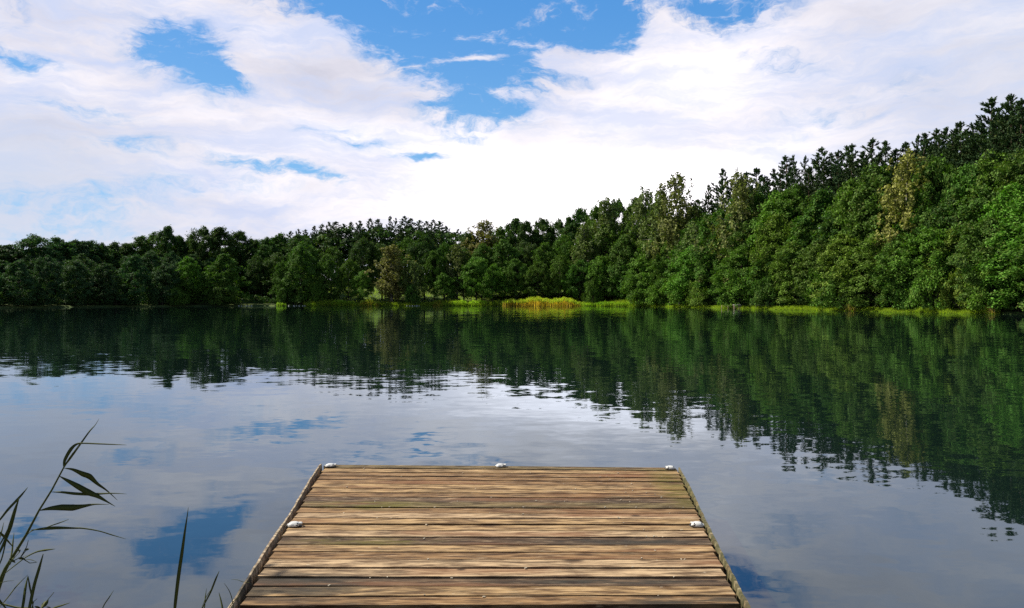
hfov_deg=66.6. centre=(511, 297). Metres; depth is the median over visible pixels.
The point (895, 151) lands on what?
pine tree
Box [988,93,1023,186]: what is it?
pine tree
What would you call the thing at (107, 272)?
alder tree
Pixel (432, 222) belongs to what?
pine tree
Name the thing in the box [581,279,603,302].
alder shrub
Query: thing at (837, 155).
pine tree
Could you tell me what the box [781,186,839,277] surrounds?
alder tree
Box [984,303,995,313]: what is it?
reed tuft
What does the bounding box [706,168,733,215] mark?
pine tree
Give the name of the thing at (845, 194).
alder tree
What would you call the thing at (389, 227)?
pine tree
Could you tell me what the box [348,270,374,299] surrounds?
alder tree
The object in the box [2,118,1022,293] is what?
forest
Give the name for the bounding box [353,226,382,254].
pine tree
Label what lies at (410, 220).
pine tree
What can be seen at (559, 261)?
alder tree
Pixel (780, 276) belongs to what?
alder tree
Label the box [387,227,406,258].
pine tree
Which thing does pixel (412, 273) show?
tree
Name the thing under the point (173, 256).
alder tree
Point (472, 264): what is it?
alder tree
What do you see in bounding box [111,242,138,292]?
alder tree
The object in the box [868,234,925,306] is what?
alder tree
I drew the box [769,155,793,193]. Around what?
pine tree
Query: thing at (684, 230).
alder tree
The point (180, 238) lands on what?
alder tree
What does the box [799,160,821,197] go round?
pine tree
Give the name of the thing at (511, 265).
alder tree
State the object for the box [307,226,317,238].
pine tree
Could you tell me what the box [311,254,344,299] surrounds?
alder tree
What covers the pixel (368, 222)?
pine tree
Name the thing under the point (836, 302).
alder shrub
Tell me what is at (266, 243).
alder tree
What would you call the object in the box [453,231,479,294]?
alder tree
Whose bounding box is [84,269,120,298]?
alder tree
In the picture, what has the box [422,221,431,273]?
pine tree
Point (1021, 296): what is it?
alder tree
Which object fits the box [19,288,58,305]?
alder shrub
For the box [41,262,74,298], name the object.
alder tree
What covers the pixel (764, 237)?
alder tree
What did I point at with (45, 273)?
alder tree
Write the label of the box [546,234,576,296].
alder tree
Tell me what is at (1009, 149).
pine tree
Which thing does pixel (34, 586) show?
sedge
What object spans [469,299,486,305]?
reed bed
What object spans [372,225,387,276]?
pine tree
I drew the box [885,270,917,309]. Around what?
alder shrub
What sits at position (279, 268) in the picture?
alder tree
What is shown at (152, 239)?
alder tree
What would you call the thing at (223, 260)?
alder tree
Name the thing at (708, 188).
pine tree
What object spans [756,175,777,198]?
pine tree
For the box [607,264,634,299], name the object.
alder tree
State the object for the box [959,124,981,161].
pine tree
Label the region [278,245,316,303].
alder tree
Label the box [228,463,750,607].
jetty
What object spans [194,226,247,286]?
alder tree
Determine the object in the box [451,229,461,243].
pine tree
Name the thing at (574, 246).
alder tree
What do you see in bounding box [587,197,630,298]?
birch tree
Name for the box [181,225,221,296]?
alder tree
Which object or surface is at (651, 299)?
alder shrub
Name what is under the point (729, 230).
alder tree
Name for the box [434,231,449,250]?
pine tree
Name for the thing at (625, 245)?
alder tree
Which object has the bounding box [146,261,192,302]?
alder tree
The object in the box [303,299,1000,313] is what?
shore grass
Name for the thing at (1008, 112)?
pine tree
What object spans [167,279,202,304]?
alder tree
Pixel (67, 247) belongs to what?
alder tree
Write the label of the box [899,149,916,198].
pine tree
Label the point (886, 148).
pine tree
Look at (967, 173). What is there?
alder tree
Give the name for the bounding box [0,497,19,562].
grass tuft
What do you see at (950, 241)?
alder tree
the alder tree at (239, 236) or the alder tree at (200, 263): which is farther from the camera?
the alder tree at (239, 236)
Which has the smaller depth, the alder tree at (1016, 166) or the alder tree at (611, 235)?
the alder tree at (1016, 166)
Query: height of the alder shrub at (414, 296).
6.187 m
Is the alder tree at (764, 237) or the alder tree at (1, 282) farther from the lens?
the alder tree at (1, 282)
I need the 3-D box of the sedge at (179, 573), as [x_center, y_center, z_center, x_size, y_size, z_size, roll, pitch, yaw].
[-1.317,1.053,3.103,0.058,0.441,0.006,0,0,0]
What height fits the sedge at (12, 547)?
0.087 m
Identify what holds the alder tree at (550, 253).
on the ground at (260, 303)
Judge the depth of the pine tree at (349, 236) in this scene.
246.07 m
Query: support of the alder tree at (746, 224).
on the ground at (260, 303)
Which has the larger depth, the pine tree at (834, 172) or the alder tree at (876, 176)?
the pine tree at (834, 172)
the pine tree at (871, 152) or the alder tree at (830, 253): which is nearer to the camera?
the alder tree at (830, 253)
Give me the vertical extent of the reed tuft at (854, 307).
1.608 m
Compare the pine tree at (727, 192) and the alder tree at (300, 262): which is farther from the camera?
the alder tree at (300, 262)
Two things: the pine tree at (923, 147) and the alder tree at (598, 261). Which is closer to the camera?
the pine tree at (923, 147)
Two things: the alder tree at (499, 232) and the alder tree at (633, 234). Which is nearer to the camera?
the alder tree at (633, 234)
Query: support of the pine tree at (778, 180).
on the ground at (260, 303)
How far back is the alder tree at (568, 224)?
219.26 m
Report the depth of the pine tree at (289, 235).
252.00 m
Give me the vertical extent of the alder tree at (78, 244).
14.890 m
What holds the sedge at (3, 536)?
on the ground at (260, 303)
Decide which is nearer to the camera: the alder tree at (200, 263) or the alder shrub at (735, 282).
the alder shrub at (735, 282)
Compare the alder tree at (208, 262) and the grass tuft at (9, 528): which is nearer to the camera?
the grass tuft at (9, 528)
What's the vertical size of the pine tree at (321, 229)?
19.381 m
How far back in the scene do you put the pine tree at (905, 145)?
138.75 m
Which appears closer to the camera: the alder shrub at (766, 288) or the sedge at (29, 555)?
the sedge at (29, 555)
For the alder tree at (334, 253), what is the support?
on the ground at (260, 303)
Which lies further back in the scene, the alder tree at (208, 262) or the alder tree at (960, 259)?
the alder tree at (208, 262)
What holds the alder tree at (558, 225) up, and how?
on the ground at (260, 303)
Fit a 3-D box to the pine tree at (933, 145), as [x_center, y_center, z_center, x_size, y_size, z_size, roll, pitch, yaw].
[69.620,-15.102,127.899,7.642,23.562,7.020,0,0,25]
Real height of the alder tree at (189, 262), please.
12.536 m
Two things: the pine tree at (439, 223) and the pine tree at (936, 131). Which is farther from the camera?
the pine tree at (439, 223)
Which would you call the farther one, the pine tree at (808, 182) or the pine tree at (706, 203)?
the pine tree at (706, 203)
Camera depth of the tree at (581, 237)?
204.19 m
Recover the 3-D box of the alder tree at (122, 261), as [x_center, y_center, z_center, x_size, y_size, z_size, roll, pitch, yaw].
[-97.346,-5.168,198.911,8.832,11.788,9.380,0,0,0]
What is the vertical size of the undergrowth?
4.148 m
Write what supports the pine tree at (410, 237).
on the ground at (260, 303)
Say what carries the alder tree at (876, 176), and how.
on the ground at (260, 303)
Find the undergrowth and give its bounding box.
[0,291,1022,310]
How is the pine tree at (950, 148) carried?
on the ground at (260, 303)
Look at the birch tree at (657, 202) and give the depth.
189.74 m
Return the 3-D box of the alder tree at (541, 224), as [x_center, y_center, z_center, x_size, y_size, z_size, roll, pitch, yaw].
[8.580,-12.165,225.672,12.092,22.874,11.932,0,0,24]
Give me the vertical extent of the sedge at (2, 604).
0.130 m
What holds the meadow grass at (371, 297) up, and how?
on the ground at (260, 303)
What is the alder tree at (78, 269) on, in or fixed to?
on the ground at (260, 303)
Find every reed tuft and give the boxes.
[844,304,856,310]
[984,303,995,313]
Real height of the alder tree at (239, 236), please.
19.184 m
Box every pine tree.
[285,231,292,242]
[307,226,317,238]
[311,233,322,252]
[317,222,347,271]
[317,228,341,255]
[318,224,325,252]
[330,229,349,265]
[333,224,352,253]
[336,231,352,258]
[343,225,366,260]
[346,220,370,276]
[346,222,355,259]
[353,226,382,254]
[365,218,373,238]
[369,219,386,239]
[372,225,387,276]
[380,226,398,245]
[381,215,395,247]
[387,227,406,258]
[391,218,399,238]
[394,216,409,251]
[402,218,420,250]
[403,229,417,255]
[414,220,426,250]
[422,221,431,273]
[426,221,449,243]
[427,219,438,239]
[428,231,439,246]
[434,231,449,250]
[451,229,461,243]
[700,184,717,217]
[700,195,714,226]
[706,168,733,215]
[710,177,729,229]
[715,178,733,210]
[729,171,755,202]
[734,167,766,197]
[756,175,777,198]
[761,182,768,200]
[767,168,778,194]
[768,172,786,199]
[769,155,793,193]
[780,165,803,212]
[783,155,804,205]
[795,165,817,220]
[797,155,812,196]
[799,147,839,200]
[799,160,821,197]
[805,159,837,223]
[819,152,837,190]
[821,158,845,220]
[825,150,849,219]
[827,145,856,193]
[830,155,859,196]
[832,143,864,195]
[846,150,870,181]
[855,137,887,193]
[863,140,898,204]
[871,152,894,199]
[875,148,904,190]
[889,164,900,182]
[890,141,917,180]
[891,133,945,182]
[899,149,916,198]
[908,139,931,197]
[910,134,923,158]
[912,128,950,174]
[921,134,946,163]
[930,126,960,157]
[938,96,1016,174]
[942,121,976,173]
[946,133,963,169]
[946,142,959,165]
[955,139,973,189]
[959,113,1013,172]
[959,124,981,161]
[967,122,989,163]
[979,116,1009,159]
[985,98,1023,176]
[986,110,1020,157]
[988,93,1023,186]
[998,128,1019,158]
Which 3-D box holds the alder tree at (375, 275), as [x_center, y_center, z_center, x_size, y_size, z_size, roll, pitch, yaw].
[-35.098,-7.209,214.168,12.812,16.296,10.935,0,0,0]
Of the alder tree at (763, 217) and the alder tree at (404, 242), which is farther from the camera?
the alder tree at (404, 242)
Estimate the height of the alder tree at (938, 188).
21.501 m
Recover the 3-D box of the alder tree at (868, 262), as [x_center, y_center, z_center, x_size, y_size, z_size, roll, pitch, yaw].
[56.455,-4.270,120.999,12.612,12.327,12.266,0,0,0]
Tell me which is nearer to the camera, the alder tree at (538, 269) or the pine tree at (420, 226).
the alder tree at (538, 269)
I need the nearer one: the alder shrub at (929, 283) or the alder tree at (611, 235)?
the alder shrub at (929, 283)
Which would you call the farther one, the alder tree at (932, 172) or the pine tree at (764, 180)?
the pine tree at (764, 180)
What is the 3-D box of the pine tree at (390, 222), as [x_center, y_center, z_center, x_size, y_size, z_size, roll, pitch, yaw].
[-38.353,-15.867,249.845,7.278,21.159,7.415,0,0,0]
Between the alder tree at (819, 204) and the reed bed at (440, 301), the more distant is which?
the reed bed at (440, 301)
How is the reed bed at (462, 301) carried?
on the ground at (260, 303)
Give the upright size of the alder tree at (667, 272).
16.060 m
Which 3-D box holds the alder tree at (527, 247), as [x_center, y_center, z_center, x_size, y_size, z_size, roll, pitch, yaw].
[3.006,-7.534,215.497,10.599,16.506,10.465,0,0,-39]
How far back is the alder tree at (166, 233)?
207.28 m
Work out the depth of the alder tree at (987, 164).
111.15 m
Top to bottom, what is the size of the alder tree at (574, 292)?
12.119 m
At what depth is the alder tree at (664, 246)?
186.84 m
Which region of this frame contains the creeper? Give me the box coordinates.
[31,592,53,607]
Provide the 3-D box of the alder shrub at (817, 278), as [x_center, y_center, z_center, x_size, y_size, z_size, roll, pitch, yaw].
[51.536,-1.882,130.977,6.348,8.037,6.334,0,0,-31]
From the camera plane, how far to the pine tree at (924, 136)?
137.76 m
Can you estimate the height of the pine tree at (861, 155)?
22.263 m
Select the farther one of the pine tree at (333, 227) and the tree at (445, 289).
the pine tree at (333, 227)
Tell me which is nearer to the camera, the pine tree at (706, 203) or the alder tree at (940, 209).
the alder tree at (940, 209)
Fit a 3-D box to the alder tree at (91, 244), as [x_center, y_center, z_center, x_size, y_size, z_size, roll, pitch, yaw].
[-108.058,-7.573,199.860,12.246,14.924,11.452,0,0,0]
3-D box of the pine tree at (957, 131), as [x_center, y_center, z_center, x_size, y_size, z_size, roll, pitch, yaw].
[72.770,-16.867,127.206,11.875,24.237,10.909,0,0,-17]
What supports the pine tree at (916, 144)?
on the ground at (260, 303)
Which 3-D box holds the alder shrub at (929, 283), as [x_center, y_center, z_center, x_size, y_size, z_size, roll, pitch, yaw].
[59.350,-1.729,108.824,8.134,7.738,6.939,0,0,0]
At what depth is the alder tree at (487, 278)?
203.71 m
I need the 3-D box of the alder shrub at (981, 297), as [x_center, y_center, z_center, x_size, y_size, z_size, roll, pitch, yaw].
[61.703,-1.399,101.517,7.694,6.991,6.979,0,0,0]
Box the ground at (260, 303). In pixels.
[0,279,1023,314]
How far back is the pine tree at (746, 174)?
180.92 m
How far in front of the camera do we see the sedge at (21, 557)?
2.85 m
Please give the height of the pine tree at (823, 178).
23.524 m
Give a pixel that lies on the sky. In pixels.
(121, 120)
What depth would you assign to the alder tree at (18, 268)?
164.55 m
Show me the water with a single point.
(820, 458)
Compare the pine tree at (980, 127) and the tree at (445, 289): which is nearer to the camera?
the pine tree at (980, 127)
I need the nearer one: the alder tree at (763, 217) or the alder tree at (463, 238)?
the alder tree at (763, 217)
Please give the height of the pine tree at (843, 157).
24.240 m
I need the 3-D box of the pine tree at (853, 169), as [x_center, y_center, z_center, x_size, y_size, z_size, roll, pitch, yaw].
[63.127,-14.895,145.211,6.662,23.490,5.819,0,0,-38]
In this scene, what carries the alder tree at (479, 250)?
on the ground at (260, 303)
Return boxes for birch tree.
[364,244,415,302]
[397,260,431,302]
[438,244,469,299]
[461,218,506,297]
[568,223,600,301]
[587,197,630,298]
[626,186,659,270]
[636,190,674,273]
[645,172,700,277]
[670,221,702,281]
[693,226,725,299]
[706,167,762,299]
[872,148,938,268]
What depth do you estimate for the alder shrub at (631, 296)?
186.70 m
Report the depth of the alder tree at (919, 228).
115.98 m
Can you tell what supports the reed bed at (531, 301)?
in the water
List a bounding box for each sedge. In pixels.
[0,487,27,519]
[0,523,12,546]
[0,580,21,607]
[2,540,36,577]
[3,603,68,607]
[6,549,52,572]
[9,535,13,560]
[21,576,32,607]
[28,554,43,607]
[173,511,187,607]
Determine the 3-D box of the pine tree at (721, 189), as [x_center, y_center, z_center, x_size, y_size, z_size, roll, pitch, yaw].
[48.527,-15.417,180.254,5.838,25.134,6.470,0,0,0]
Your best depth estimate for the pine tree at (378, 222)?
256.03 m
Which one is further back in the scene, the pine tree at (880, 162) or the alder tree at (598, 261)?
the alder tree at (598, 261)
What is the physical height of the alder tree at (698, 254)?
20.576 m
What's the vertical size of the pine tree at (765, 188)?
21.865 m
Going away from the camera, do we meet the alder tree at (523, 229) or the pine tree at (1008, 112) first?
the pine tree at (1008, 112)
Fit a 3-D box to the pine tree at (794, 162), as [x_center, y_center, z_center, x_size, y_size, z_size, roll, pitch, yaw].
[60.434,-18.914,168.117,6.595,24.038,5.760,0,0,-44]
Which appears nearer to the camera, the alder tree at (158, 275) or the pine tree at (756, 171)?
the pine tree at (756, 171)
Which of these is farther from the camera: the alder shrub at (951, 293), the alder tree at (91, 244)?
the alder tree at (91, 244)
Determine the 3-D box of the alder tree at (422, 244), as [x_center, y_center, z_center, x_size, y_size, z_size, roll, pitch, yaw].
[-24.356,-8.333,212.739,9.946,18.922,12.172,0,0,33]
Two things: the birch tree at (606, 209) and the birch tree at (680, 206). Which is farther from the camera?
the birch tree at (606, 209)
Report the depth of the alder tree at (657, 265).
182.16 m
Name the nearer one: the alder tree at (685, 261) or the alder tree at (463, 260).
the alder tree at (685, 261)
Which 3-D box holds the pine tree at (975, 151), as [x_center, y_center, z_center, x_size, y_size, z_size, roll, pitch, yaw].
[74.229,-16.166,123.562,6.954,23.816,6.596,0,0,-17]
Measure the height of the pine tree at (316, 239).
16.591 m
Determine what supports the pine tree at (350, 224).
on the ground at (260, 303)
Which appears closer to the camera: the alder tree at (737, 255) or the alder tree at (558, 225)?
the alder tree at (737, 255)
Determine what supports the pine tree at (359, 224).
on the ground at (260, 303)
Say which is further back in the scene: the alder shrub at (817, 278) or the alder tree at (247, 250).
the alder tree at (247, 250)
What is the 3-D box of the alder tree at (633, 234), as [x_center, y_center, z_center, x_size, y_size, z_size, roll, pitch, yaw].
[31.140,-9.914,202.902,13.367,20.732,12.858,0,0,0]
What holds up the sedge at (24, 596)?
on the ground at (260, 303)
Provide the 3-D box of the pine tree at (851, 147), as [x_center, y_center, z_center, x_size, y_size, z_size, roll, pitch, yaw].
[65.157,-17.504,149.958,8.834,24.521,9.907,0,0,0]
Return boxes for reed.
[0,419,124,588]
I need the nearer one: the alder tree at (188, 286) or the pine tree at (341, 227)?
the alder tree at (188, 286)
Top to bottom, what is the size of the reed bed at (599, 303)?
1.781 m
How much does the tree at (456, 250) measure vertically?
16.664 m
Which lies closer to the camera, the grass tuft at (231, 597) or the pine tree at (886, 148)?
the grass tuft at (231, 597)
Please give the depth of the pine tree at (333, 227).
248.11 m
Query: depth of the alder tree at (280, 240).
223.95 m
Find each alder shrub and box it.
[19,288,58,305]
[165,286,190,304]
[208,280,242,304]
[274,281,290,303]
[404,284,420,303]
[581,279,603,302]
[620,277,647,304]
[645,277,670,304]
[661,275,689,304]
[685,278,715,305]
[717,275,764,306]
[750,272,783,306]
[801,264,836,307]
[813,267,873,308]
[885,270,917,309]
[904,261,958,309]
[937,268,974,309]
[962,264,1019,310]
[1015,285,1023,310]
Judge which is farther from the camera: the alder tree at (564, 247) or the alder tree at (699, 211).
the alder tree at (564, 247)
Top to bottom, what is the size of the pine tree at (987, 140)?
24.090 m
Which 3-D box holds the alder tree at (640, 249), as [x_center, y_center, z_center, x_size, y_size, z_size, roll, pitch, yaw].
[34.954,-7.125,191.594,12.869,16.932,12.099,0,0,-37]
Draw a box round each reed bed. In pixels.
[331,299,355,305]
[358,298,378,305]
[432,299,442,305]
[452,299,466,305]
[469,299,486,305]
[502,296,580,305]
[582,301,644,306]
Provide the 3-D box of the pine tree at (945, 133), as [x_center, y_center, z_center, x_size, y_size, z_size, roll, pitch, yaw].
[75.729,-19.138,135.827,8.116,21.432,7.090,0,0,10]
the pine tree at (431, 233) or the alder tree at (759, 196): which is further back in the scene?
the pine tree at (431, 233)
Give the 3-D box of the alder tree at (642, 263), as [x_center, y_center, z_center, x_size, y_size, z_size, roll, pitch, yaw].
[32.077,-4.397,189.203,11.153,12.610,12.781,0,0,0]
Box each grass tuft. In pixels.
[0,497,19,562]
[202,572,218,607]
[219,579,248,607]
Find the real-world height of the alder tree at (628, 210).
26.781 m
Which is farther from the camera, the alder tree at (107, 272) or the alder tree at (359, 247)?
the alder tree at (359, 247)
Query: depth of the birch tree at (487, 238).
218.41 m
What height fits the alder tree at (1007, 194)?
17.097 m
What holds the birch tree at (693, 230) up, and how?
on the ground at (260, 303)
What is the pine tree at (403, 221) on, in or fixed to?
on the ground at (260, 303)
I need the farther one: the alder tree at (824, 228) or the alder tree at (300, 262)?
the alder tree at (300, 262)
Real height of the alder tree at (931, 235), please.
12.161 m
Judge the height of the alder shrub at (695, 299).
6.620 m
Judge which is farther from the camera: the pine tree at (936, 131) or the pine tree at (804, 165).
the pine tree at (804, 165)
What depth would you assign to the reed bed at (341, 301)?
201.05 m
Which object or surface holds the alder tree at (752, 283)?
on the ground at (260, 303)
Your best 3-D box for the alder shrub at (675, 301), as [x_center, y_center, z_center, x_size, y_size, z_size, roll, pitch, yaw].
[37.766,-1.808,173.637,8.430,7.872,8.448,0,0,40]
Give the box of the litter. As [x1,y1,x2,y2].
[328,468,684,596]
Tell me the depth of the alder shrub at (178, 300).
190.15 m
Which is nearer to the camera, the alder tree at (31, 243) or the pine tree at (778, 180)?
the pine tree at (778, 180)
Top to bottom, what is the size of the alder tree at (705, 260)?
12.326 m
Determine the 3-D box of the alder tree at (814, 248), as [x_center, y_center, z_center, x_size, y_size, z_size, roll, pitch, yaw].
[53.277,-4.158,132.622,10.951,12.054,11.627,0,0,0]
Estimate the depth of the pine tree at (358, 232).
241.89 m
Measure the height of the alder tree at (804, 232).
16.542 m
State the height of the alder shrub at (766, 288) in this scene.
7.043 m
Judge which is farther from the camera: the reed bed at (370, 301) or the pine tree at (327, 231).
the pine tree at (327, 231)
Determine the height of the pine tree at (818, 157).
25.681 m
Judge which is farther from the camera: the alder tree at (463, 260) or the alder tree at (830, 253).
the alder tree at (463, 260)
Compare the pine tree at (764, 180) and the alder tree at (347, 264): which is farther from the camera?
the alder tree at (347, 264)
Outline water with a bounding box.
[0,306,1023,607]
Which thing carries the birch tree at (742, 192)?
on the ground at (260, 303)
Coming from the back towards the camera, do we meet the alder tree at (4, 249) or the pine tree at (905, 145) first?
the alder tree at (4, 249)
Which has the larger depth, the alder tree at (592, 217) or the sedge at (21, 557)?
the alder tree at (592, 217)
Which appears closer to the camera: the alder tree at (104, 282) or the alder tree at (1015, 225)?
the alder tree at (1015, 225)
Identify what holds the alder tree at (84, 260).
on the ground at (260, 303)
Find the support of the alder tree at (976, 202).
on the ground at (260, 303)
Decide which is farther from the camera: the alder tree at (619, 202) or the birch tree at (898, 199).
the alder tree at (619, 202)
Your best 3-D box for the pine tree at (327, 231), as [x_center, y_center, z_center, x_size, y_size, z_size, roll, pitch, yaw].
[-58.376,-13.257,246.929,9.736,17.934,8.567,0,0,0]
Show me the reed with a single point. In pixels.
(85, 491)
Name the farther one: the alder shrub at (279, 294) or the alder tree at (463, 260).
the alder tree at (463, 260)
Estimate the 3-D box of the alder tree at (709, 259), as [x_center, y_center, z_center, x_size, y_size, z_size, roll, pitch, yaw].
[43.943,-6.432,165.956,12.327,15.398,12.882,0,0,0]
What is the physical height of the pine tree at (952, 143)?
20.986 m
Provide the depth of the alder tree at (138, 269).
187.05 m
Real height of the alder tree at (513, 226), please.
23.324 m
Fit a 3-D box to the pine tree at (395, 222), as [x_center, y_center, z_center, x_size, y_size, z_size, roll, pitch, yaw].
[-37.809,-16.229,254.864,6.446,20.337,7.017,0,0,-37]
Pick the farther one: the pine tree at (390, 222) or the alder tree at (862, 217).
the pine tree at (390, 222)
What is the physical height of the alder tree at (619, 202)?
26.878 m
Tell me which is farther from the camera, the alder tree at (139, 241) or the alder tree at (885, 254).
the alder tree at (139, 241)
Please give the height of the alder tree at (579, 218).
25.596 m
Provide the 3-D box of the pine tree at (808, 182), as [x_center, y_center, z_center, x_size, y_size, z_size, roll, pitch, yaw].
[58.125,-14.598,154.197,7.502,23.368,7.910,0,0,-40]
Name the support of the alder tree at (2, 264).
on the ground at (260, 303)
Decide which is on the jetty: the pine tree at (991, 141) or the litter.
the litter
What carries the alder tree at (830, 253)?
on the ground at (260, 303)
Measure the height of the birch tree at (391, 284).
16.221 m
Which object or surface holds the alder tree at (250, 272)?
on the ground at (260, 303)
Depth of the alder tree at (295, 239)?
221.96 m
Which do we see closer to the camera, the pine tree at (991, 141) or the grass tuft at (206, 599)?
the grass tuft at (206, 599)
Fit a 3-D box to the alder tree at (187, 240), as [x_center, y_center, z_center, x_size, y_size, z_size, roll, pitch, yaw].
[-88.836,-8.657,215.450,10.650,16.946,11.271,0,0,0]
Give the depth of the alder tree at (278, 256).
210.11 m
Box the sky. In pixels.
[0,0,1023,277]
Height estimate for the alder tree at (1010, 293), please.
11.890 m
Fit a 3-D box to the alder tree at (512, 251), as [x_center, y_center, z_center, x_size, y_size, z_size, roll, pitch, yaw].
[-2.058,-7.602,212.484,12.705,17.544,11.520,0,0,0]
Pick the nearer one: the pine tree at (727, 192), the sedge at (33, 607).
the sedge at (33, 607)
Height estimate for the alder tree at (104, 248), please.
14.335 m
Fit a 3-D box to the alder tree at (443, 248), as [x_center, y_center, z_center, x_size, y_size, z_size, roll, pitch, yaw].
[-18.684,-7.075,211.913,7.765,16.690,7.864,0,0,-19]
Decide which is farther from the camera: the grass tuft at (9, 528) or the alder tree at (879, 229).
the alder tree at (879, 229)
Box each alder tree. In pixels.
[0,244,33,287]
[0,259,23,293]
[0,259,41,305]
[0,266,4,303]
[7,233,68,291]
[20,255,48,291]
[27,254,69,303]
[38,235,90,283]
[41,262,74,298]
[58,259,99,304]
[61,239,104,285]
[62,253,103,300]
[78,240,107,286]
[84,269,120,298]
[88,262,125,303]
[90,242,119,288]
[102,241,124,272]
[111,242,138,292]
[113,255,134,297]
[115,253,153,304]
[124,235,161,271]
[127,250,168,294]
[136,231,171,268]
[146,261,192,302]
[150,224,183,283]
[152,250,182,285]
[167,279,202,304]
[170,256,205,303]
[171,234,189,272]
[178,254,212,296]
[179,237,200,293]
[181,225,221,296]
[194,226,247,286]
[199,252,251,304]
[200,257,228,287]
[224,230,256,290]
[238,238,269,294]
[242,237,281,295]
[243,255,272,300]
[255,252,286,292]
[261,232,292,287]
[268,260,293,302]
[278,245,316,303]
[283,234,319,292]
[287,240,320,285]
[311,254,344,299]
[312,246,345,294]
[337,259,361,299]
[347,237,382,297]
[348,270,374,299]
[361,242,405,299]
[395,236,418,284]
[406,234,436,299]
[421,250,445,300]
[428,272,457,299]
[432,241,459,300]
[450,249,471,299]
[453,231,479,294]
[457,256,497,299]
[470,242,495,299]
[474,264,512,301]
[486,225,515,294]
[488,238,525,299]
[501,258,530,298]
[502,216,531,291]
[512,241,541,298]
[513,219,541,295]
[518,260,553,297]
[524,241,564,298]
[530,217,555,293]
[544,218,564,290]
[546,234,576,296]
[546,254,574,297]
[554,206,588,294]
[558,216,579,294]
[558,259,593,300]
[570,232,600,283]
[584,204,604,252]
[585,255,613,296]
[586,224,616,298]
[601,234,642,301]
[604,198,626,253]
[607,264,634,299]
[611,220,639,276]
[617,197,643,238]
[620,255,661,303]
[627,236,664,294]
[634,222,653,272]
[644,248,672,303]
[649,216,682,283]
[655,235,695,297]
[662,244,697,303]
[670,217,709,271]
[683,205,704,226]
[685,208,730,295]
[692,249,726,304]
[695,238,724,299]
[710,245,761,304]
[711,197,749,295]
[720,219,758,300]
[733,190,774,246]
[740,252,800,305]
[745,190,800,277]
[749,212,793,304]
[757,183,812,252]
[768,239,808,305]
[778,215,819,298]
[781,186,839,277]
[790,239,835,305]
[798,211,844,297]
[807,232,871,306]
[817,177,873,263]
[830,161,904,285]
[833,202,890,304]
[834,231,903,306]
[864,206,901,293]
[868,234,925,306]
[886,194,944,290]
[888,227,969,302]
[895,154,958,268]
[904,154,967,235]
[912,227,972,307]
[917,192,976,295]
[932,161,997,259]
[939,216,1017,307]
[947,183,1001,268]
[955,148,1021,222]
[962,214,1023,310]
[966,182,1023,306]
[968,148,1023,261]
[986,229,1023,305]
[997,209,1023,297]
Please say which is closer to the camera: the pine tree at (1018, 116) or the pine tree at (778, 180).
the pine tree at (1018, 116)
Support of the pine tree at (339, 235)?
on the ground at (260, 303)
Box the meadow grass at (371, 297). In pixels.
[327,286,616,302]
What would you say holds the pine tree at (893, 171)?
on the ground at (260, 303)
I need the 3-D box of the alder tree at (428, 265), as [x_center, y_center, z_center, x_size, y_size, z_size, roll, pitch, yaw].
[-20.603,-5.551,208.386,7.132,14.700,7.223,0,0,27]
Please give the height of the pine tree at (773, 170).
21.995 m
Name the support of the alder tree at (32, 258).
on the ground at (260, 303)
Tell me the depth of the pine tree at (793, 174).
156.79 m
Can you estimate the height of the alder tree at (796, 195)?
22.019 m
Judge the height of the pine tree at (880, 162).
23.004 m
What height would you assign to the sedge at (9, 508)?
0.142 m
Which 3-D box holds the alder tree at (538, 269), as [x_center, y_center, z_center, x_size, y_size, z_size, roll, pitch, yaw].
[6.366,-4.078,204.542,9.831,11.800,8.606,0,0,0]
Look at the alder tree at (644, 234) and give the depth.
196.31 m
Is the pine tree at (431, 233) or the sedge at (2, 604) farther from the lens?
the pine tree at (431, 233)
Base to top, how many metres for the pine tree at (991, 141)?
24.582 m
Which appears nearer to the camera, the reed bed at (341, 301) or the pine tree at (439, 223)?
the reed bed at (341, 301)
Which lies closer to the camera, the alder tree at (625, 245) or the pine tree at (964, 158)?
the pine tree at (964, 158)
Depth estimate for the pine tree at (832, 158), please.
157.85 m
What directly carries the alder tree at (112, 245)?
on the ground at (260, 303)
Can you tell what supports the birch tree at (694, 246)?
on the ground at (260, 303)
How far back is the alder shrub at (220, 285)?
194.66 m
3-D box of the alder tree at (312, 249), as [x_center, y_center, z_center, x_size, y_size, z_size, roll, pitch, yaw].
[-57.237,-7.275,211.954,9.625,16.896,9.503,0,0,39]

